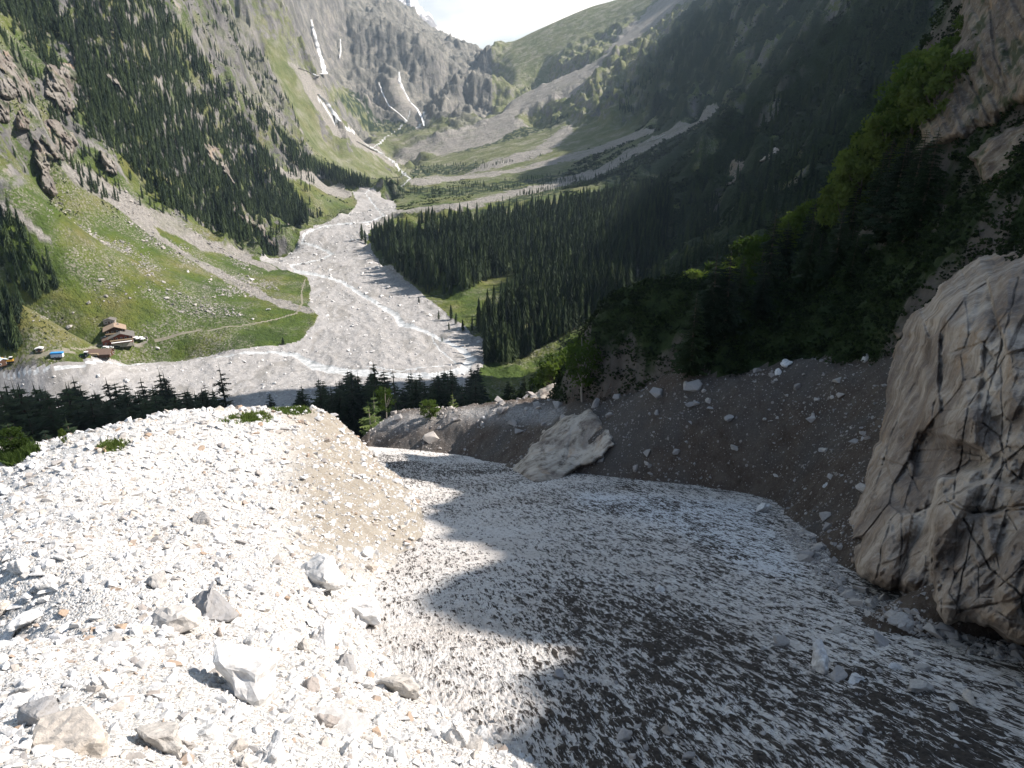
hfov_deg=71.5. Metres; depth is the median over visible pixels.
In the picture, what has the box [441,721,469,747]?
boulder
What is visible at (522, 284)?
spruce
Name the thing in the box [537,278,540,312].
spruce
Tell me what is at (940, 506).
rock cliff
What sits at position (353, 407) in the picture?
spruce
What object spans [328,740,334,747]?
rock
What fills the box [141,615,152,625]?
rock
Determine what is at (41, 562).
rock
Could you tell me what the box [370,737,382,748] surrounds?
rock
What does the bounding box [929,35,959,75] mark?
alder
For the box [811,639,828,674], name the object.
boulder
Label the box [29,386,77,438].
spruce
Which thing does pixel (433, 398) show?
spruce
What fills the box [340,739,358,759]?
rock
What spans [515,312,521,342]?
spruce
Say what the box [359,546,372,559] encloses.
boulder
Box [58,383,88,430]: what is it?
spruce
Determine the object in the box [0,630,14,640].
rock
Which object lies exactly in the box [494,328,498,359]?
spruce
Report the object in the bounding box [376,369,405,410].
spruce
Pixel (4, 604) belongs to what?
rock
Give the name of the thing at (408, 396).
spruce
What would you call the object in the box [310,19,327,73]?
waterfall
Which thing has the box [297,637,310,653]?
boulder
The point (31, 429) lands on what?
spruce
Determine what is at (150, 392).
spruce
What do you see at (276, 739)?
boulder
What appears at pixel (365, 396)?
spruce
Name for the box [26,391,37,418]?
spruce
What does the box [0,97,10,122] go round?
crag
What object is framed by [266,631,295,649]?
boulder
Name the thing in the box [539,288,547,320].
spruce
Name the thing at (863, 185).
alder
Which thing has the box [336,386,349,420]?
spruce
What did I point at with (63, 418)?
spruce
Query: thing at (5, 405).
spruce
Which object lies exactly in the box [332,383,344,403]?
spruce
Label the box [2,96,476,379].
river
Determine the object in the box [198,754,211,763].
rock
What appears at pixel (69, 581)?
rock
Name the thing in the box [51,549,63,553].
rock
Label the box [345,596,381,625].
boulder
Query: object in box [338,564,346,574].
rock
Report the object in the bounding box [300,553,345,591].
boulder
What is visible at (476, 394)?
spruce
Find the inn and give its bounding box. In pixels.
[107,329,134,347]
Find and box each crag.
[0,50,35,129]
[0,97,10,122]
[33,138,57,196]
[40,119,77,164]
[44,62,76,114]
[100,150,117,174]
[105,72,127,96]
[204,142,236,184]
[233,207,275,246]
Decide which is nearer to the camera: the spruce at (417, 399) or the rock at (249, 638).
the rock at (249, 638)
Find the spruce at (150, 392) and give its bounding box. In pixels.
[147,387,155,406]
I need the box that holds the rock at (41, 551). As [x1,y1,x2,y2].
[35,547,46,557]
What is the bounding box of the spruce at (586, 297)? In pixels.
[583,281,589,312]
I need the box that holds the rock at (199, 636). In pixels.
[195,633,205,639]
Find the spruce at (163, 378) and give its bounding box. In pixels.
[157,374,183,399]
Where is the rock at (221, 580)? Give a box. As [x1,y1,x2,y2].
[215,575,226,584]
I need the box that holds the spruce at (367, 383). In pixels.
[361,376,369,414]
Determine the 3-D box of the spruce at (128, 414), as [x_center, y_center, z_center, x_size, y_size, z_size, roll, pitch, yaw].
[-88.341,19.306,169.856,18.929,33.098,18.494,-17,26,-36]
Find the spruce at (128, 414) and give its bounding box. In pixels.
[123,407,136,420]
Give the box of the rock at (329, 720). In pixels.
[316,713,340,727]
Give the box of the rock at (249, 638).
[244,634,254,645]
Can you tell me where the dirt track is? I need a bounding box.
[0,279,305,365]
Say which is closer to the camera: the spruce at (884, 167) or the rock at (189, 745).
the rock at (189, 745)
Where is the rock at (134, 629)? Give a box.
[129,624,142,634]
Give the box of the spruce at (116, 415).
[102,406,126,420]
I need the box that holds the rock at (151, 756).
[145,752,154,760]
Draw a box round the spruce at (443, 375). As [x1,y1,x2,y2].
[440,373,449,389]
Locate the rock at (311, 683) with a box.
[302,676,319,692]
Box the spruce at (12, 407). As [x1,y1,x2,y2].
[0,387,39,436]
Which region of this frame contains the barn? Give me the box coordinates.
[86,348,114,357]
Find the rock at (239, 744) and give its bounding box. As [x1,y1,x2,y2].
[227,738,247,751]
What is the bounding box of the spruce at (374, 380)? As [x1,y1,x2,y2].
[359,364,390,431]
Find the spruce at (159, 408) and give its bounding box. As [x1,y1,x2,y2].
[143,395,170,412]
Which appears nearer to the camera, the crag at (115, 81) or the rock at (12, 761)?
the rock at (12, 761)
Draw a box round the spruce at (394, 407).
[387,367,404,414]
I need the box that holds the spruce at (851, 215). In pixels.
[832,185,861,238]
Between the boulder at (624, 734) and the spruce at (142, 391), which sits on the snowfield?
the boulder at (624, 734)
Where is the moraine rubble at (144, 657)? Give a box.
[0,405,540,767]
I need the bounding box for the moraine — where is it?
[0,407,541,767]
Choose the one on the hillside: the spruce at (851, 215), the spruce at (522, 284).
the spruce at (851, 215)
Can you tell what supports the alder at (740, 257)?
on the hillside
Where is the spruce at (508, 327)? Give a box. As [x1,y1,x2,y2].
[504,323,512,361]
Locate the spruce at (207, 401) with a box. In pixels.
[202,398,215,407]
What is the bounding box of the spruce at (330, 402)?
[322,385,345,423]
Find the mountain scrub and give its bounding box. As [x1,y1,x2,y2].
[559,0,944,351]
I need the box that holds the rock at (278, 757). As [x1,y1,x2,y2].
[267,748,286,766]
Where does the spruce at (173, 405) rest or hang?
on the mountain at (554, 92)
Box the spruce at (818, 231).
[804,207,822,251]
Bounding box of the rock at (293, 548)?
[283,545,297,552]
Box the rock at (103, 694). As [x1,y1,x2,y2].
[99,691,110,698]
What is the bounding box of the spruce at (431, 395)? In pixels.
[425,386,445,407]
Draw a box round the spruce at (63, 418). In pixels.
[60,410,78,433]
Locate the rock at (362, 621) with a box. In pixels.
[356,614,368,627]
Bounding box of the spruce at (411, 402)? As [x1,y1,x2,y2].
[405,381,423,408]
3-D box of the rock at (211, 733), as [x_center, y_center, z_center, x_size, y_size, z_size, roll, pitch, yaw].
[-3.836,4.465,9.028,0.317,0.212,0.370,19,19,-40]
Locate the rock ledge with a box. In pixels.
[967,122,1023,183]
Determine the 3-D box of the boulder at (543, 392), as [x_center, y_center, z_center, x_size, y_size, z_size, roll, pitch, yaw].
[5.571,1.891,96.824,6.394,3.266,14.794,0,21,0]
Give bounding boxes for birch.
[374,386,396,418]
[560,336,604,401]
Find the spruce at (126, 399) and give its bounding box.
[116,387,140,416]
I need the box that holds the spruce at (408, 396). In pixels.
[402,379,420,407]
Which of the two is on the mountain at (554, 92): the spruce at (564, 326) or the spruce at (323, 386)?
the spruce at (564, 326)
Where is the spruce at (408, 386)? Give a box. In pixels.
[405,374,421,395]
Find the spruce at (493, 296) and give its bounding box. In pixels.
[491,286,496,312]
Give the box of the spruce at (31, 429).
[21,411,44,442]
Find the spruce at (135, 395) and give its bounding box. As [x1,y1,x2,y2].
[129,390,146,410]
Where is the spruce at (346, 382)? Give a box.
[341,371,361,399]
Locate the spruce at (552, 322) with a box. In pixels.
[548,305,556,341]
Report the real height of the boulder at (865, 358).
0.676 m
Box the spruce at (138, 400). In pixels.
[133,394,143,410]
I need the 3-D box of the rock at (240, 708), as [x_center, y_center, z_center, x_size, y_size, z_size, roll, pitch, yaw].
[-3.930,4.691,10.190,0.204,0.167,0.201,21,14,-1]
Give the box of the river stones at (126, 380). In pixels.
[12,206,482,407]
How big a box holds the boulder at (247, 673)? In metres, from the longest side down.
1.656 x 0.958 x 0.932 m
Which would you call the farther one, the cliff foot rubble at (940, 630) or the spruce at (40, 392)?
the spruce at (40, 392)
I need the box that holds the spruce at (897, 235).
[881,148,926,245]
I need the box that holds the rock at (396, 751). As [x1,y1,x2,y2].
[386,743,407,764]
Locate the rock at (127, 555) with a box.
[119,551,132,558]
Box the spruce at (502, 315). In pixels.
[500,303,506,332]
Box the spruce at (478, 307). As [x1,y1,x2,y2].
[475,298,481,330]
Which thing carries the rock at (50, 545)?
on the moraine
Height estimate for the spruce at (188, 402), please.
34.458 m
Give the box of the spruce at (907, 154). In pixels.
[887,138,914,201]
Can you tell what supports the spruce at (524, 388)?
on the hillside
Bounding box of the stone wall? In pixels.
[134,337,147,346]
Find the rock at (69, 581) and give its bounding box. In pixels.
[66,579,75,584]
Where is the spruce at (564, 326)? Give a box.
[560,296,567,335]
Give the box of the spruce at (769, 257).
[750,204,787,292]
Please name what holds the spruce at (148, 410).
on the mountain at (554, 92)
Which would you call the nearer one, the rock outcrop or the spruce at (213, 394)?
the rock outcrop
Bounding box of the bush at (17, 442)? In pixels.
[0,426,31,454]
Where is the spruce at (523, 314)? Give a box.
[520,290,527,323]
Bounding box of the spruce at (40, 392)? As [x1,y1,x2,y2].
[34,387,59,399]
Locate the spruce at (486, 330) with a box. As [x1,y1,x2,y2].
[482,320,488,349]
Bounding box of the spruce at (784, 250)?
[771,222,795,281]
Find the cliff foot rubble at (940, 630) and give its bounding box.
[786,521,1023,664]
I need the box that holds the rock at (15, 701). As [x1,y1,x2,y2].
[0,692,30,713]
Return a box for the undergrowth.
[512,0,1023,403]
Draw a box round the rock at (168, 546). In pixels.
[163,544,171,548]
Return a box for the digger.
[1,356,13,362]
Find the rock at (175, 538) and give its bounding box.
[166,533,180,543]
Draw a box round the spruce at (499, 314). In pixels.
[497,305,500,326]
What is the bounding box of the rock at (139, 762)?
[130,758,145,765]
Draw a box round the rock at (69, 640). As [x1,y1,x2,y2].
[65,638,74,643]
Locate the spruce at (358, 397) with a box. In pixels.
[345,380,365,438]
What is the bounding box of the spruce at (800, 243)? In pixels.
[789,204,822,267]
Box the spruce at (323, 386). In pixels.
[320,381,328,399]
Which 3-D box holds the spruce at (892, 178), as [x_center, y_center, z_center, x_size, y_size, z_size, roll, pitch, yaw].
[32.059,-15.853,59.324,4.595,9.715,4.489,-2,21,-10]
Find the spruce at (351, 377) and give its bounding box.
[344,373,361,398]
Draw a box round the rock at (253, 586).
[245,582,260,591]
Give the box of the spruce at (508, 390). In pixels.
[501,379,516,400]
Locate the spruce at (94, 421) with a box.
[73,400,113,430]
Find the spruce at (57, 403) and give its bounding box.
[54,392,64,414]
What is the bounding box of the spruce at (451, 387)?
[438,374,464,406]
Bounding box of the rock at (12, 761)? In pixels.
[4,758,22,765]
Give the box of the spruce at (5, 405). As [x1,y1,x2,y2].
[0,391,48,445]
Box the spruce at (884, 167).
[863,134,897,208]
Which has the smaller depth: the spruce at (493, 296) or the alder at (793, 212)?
the alder at (793, 212)
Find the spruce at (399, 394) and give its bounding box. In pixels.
[395,386,405,408]
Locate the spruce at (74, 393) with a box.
[57,383,92,410]
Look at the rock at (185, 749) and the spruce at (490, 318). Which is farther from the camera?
the spruce at (490, 318)
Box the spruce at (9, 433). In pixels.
[1,420,18,444]
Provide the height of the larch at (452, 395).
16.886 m
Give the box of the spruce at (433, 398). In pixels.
[428,392,441,407]
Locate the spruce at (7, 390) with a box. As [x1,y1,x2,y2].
[2,381,14,399]
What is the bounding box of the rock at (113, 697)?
[107,693,121,702]
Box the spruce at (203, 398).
[192,389,220,407]
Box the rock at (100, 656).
[93,652,105,662]
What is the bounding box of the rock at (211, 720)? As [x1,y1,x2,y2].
[196,714,218,729]
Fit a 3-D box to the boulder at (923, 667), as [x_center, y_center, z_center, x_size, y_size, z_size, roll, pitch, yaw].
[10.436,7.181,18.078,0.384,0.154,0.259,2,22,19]
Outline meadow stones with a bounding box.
[32,170,293,320]
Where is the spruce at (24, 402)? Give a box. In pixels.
[0,384,43,438]
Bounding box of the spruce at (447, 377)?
[441,372,455,396]
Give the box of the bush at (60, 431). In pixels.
[57,428,67,442]
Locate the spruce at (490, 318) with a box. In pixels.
[487,308,493,332]
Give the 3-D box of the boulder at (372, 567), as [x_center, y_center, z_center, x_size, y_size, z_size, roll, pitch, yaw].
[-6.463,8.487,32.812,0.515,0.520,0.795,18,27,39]
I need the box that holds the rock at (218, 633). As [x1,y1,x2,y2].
[216,627,221,636]
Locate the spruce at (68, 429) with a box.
[60,418,75,436]
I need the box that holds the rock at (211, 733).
[198,721,223,744]
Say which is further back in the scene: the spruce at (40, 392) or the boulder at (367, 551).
the spruce at (40, 392)
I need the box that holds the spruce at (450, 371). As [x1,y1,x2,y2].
[445,366,460,387]
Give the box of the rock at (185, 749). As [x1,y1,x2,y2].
[181,745,190,755]
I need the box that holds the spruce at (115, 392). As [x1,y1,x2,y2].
[111,383,121,407]
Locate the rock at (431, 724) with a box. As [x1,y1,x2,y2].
[427,718,439,733]
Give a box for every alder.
[528,352,564,392]
[533,354,569,388]
[562,343,575,356]
[683,268,707,278]
[704,260,723,273]
[720,255,757,281]
[721,235,759,276]
[736,234,778,285]
[764,216,793,240]
[771,214,802,255]
[782,209,807,242]
[788,198,824,237]
[811,162,869,228]
[819,182,838,221]
[827,158,857,211]
[831,131,893,210]
[832,146,870,199]
[847,121,903,179]
[853,108,917,175]
[871,91,910,162]
[873,47,952,151]
[877,72,898,111]
[887,46,952,110]
[898,44,975,126]
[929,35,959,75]
[949,35,961,48]
[951,14,963,36]
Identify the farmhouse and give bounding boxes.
[103,323,125,336]
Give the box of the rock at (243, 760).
[233,753,251,767]
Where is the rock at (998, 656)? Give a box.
[993,653,1003,659]
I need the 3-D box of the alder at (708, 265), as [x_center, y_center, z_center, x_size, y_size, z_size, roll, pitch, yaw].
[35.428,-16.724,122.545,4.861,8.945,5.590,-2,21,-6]
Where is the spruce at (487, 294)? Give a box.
[485,288,488,317]
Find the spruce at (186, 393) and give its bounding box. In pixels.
[178,391,200,408]
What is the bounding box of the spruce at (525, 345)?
[520,324,528,356]
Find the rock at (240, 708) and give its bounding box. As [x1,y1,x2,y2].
[232,703,247,713]
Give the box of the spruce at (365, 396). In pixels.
[360,373,385,434]
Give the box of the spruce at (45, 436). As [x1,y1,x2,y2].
[37,428,52,440]
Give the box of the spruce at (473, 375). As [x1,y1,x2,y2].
[463,371,486,404]
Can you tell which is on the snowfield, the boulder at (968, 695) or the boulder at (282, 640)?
the boulder at (968, 695)
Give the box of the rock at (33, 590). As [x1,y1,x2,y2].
[29,587,37,592]
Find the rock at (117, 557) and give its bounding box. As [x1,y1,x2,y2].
[113,555,121,560]
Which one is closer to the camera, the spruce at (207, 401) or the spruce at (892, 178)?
the spruce at (892, 178)
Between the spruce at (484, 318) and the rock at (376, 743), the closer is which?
the rock at (376, 743)
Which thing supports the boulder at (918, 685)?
on the snowfield
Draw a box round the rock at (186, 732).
[178,724,196,742]
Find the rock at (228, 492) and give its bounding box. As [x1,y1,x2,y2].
[225,490,232,495]
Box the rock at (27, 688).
[8,684,39,695]
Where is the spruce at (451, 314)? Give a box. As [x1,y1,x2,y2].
[449,305,453,319]
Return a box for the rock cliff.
[848,249,1023,645]
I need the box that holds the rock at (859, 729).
[855,725,862,733]
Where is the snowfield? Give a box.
[0,446,1023,767]
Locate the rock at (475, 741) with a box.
[465,733,482,750]
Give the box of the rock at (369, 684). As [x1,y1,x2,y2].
[362,680,374,688]
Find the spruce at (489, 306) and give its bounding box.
[487,296,491,316]
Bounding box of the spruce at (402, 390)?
[399,388,406,405]
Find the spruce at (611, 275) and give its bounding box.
[607,262,616,297]
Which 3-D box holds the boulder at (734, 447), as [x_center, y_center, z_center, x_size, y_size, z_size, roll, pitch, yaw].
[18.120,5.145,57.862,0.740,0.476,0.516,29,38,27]
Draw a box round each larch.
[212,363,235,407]
[358,405,380,434]
[362,391,383,431]
[449,394,458,407]
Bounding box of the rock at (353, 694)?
[343,689,357,698]
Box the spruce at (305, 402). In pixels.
[293,385,311,407]
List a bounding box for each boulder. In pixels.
[6,606,42,631]
[16,695,59,725]
[31,706,108,758]
[35,574,59,589]
[100,631,121,643]
[134,722,182,758]
[145,570,166,588]
[151,604,201,633]
[192,511,210,524]
[193,580,238,622]
[213,643,279,708]
[260,729,282,767]
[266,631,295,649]
[276,693,297,713]
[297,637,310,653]
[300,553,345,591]
[310,706,369,737]
[312,617,339,648]
[336,649,356,672]
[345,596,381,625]
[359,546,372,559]
[365,562,378,572]
[377,673,419,699]
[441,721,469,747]
[532,383,555,397]
[553,668,563,679]
[583,733,596,741]
[617,728,631,741]
[655,584,664,591]
[662,722,675,735]
[682,751,694,760]
[724,414,733,421]
[728,159,743,184]
[730,444,737,450]
[756,503,771,511]
[760,147,779,161]
[773,635,789,645]
[775,368,781,374]
[780,359,792,367]
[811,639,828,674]
[829,665,847,682]
[831,626,845,633]
[848,672,865,683]
[861,354,868,362]
[873,631,889,646]
[887,611,914,628]
[888,662,901,669]
[893,331,902,338]
[908,679,934,691]
[913,663,930,670]
[949,702,958,710]
[962,689,976,706]
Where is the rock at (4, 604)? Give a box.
[0,600,9,615]
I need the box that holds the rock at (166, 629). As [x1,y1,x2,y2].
[160,624,175,637]
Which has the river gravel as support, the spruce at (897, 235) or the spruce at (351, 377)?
the spruce at (351, 377)
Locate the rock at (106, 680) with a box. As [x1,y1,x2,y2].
[88,671,116,689]
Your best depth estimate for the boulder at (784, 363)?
58.73 m
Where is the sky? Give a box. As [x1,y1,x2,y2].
[417,0,613,48]
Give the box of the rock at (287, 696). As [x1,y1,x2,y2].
[281,692,293,700]
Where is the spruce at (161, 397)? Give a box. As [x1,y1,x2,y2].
[147,393,168,406]
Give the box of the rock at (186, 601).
[181,597,191,605]
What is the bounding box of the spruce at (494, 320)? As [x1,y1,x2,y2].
[491,306,495,333]
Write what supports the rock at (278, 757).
on the moraine
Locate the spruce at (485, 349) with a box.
[481,324,489,362]
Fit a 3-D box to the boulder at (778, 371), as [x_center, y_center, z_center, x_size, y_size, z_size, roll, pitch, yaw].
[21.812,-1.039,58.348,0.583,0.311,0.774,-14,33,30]
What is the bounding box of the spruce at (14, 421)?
[7,413,21,426]
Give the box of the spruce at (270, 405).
[266,394,276,407]
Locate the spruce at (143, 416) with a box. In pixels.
[138,406,146,418]
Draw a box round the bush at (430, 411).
[418,399,441,418]
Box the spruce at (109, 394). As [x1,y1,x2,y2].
[101,378,121,408]
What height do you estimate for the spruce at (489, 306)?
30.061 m
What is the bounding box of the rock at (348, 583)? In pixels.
[345,580,353,586]
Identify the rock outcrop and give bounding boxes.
[911,0,1023,154]
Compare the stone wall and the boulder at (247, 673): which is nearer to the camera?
the boulder at (247, 673)
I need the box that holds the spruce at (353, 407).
[344,385,365,435]
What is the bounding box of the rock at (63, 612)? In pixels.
[58,609,68,616]
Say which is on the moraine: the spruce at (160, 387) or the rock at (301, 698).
the rock at (301, 698)
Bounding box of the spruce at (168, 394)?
[157,382,181,405]
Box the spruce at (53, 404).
[45,390,61,408]
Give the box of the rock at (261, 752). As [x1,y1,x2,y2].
[254,746,266,757]
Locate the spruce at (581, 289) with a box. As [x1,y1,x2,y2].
[580,284,583,315]
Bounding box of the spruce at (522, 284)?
[518,279,526,306]
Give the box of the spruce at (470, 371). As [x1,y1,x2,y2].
[464,369,472,390]
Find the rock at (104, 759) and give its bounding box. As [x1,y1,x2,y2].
[100,756,112,762]
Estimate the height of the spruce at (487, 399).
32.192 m
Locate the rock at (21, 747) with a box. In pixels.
[10,738,32,754]
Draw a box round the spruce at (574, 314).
[571,295,578,329]
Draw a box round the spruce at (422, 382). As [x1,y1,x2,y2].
[417,375,428,392]
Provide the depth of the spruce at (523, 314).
506.94 m
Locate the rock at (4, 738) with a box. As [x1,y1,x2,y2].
[0,734,12,743]
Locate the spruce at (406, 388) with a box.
[400,373,410,405]
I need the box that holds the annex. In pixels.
[102,337,111,345]
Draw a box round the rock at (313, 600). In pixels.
[310,596,316,604]
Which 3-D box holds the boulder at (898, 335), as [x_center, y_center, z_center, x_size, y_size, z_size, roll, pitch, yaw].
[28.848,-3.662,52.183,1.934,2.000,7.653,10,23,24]
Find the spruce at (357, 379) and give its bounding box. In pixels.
[353,372,366,413]
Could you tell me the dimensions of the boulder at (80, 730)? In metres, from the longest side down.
1.099 x 0.619 x 0.607 m
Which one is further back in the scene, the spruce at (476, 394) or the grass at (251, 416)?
the spruce at (476, 394)
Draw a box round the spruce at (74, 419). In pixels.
[70,402,86,430]
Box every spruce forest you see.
[0,0,930,363]
[159,0,717,217]
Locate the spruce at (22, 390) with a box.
[17,381,34,401]
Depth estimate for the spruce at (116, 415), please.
163.58 m
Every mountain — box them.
[0,0,944,402]
[399,0,439,29]
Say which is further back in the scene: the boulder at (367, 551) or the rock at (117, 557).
the boulder at (367, 551)
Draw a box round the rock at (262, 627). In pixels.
[256,622,269,632]
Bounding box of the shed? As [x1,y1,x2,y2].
[0,357,9,366]
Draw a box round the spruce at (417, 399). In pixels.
[410,380,424,408]
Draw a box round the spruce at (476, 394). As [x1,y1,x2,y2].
[466,378,485,403]
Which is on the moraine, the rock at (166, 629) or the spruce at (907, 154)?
the rock at (166, 629)
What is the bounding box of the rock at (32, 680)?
[19,676,41,688]
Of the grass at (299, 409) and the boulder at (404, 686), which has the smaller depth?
the boulder at (404, 686)
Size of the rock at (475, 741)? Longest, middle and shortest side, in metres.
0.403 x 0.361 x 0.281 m
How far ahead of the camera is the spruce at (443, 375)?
245.39 m
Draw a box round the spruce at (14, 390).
[10,382,34,405]
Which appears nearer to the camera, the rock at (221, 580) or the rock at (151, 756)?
the rock at (151, 756)
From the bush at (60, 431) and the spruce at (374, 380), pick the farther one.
the spruce at (374, 380)
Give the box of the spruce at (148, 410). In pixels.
[131,399,162,420]
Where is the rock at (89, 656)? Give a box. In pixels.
[83,651,93,659]
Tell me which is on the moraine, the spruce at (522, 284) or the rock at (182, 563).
the rock at (182, 563)
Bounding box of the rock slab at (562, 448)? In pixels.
[513,409,613,481]
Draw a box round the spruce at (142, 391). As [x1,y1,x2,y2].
[134,378,150,401]
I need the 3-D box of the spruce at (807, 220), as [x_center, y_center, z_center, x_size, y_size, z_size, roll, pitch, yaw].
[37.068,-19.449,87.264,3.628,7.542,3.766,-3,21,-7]
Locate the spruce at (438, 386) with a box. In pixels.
[430,376,447,404]
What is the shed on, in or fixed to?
on the mountain at (554, 92)
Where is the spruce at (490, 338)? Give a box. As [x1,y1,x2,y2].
[487,324,492,346]
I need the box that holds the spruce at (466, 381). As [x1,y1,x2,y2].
[461,379,469,395]
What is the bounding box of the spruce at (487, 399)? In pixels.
[474,365,490,401]
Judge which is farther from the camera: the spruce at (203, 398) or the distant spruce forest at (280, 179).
the distant spruce forest at (280, 179)
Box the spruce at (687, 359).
[670,293,712,379]
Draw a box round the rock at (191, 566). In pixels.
[184,561,196,572]
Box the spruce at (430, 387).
[422,377,447,405]
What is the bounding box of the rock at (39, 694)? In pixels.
[28,688,54,701]
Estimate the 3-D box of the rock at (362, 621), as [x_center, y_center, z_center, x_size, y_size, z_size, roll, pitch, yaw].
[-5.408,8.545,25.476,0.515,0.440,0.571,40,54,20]
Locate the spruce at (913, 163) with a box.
[892,128,932,208]
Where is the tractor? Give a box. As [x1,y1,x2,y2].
[79,351,88,357]
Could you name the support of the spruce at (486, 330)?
on the mountain at (554, 92)
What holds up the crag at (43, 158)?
on the mountain at (554, 92)
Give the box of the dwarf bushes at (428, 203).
[0,0,473,341]
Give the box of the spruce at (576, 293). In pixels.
[574,282,578,300]
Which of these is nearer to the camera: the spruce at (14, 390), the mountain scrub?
the spruce at (14, 390)
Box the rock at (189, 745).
[181,740,195,749]
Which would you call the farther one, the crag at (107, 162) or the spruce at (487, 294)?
the crag at (107, 162)
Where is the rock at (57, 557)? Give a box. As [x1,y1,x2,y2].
[50,555,66,560]
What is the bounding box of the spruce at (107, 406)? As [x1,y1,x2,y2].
[98,396,123,425]
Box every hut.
[34,346,43,351]
[103,317,116,323]
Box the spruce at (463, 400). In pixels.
[458,386,467,406]
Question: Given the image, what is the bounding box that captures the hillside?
[530,0,1023,401]
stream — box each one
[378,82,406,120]
[398,72,424,125]
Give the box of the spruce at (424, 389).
[421,383,427,399]
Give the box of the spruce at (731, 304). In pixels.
[706,250,746,340]
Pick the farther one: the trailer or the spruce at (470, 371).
the trailer
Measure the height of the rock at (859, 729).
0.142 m
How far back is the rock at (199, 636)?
16.55 m
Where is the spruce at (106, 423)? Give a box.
[102,415,112,427]
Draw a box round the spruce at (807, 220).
[793,197,824,249]
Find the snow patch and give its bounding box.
[317,94,340,120]
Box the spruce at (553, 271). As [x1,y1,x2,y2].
[549,261,555,286]
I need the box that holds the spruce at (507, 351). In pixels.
[504,328,510,364]
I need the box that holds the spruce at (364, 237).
[363,229,366,243]
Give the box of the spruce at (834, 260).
[813,207,851,287]
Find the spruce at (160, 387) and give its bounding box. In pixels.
[151,369,169,403]
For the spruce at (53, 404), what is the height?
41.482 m
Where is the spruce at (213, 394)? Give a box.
[208,389,221,401]
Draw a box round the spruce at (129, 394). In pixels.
[115,382,136,410]
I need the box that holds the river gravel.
[0,184,483,411]
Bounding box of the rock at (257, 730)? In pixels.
[252,724,262,735]
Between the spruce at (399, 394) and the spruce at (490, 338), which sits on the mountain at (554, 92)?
the spruce at (490, 338)
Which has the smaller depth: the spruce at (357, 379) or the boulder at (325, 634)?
the boulder at (325, 634)
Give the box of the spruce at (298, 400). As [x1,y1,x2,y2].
[292,391,305,405]
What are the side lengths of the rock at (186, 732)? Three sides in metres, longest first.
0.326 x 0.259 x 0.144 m
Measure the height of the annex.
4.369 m
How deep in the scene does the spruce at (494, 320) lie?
484.02 m
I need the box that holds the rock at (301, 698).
[297,696,305,700]
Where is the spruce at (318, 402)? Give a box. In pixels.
[308,379,327,409]
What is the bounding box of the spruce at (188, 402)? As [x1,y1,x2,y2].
[177,391,202,409]
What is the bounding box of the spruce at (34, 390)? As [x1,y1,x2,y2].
[30,383,60,404]
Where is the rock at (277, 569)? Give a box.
[269,567,279,571]
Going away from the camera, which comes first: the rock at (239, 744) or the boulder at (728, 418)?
the rock at (239, 744)
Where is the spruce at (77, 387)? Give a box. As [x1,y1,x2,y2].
[70,377,91,408]
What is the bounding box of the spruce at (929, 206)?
[895,128,947,239]
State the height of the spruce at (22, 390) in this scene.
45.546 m
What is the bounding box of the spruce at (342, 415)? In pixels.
[329,385,362,437]
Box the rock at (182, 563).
[173,559,189,568]
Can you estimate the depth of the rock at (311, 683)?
13.52 m
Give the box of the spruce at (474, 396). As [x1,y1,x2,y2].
[465,376,483,405]
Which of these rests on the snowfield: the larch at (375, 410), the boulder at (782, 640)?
the boulder at (782, 640)
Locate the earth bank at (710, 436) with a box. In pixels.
[361,347,1002,640]
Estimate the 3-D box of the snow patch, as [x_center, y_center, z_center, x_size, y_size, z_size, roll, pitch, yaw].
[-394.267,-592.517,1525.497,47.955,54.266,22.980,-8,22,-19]
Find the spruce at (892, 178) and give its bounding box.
[861,137,914,246]
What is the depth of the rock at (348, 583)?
28.43 m
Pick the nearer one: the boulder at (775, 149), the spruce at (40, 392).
the spruce at (40, 392)
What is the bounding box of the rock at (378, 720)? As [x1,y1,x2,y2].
[372,713,384,727]
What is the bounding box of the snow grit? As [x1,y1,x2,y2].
[376,451,986,767]
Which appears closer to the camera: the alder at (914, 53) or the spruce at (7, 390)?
the alder at (914, 53)
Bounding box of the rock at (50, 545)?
[42,539,55,549]
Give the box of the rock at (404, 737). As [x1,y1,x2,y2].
[389,733,415,741]
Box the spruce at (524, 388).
[517,376,529,398]
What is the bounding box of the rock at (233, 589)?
[228,586,237,592]
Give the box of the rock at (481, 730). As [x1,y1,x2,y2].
[475,724,487,738]
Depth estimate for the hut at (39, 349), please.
396.33 m
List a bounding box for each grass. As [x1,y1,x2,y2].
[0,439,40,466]
[96,436,130,453]
[218,408,273,423]
[269,404,311,415]
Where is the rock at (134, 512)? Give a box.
[128,509,139,515]
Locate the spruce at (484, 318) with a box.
[480,300,487,333]
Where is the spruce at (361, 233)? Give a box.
[359,224,363,239]
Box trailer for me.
[50,351,63,358]
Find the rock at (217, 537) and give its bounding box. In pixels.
[213,534,224,540]
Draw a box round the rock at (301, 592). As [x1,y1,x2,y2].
[297,588,305,595]
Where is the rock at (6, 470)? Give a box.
[2,467,12,473]
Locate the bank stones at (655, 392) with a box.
[363,357,980,637]
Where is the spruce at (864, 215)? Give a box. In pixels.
[854,152,888,222]
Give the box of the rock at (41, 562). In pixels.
[36,558,48,565]
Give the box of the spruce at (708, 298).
[688,250,737,346]
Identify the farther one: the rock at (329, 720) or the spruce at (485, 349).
the spruce at (485, 349)
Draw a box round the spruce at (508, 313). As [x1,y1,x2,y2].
[504,291,511,323]
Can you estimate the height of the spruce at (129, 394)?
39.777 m
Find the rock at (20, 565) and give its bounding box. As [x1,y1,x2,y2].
[7,557,30,573]
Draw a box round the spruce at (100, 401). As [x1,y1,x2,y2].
[89,390,110,408]
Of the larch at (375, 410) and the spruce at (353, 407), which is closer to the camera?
the larch at (375, 410)
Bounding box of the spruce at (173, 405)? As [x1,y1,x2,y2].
[162,395,184,412]
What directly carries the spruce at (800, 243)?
on the hillside

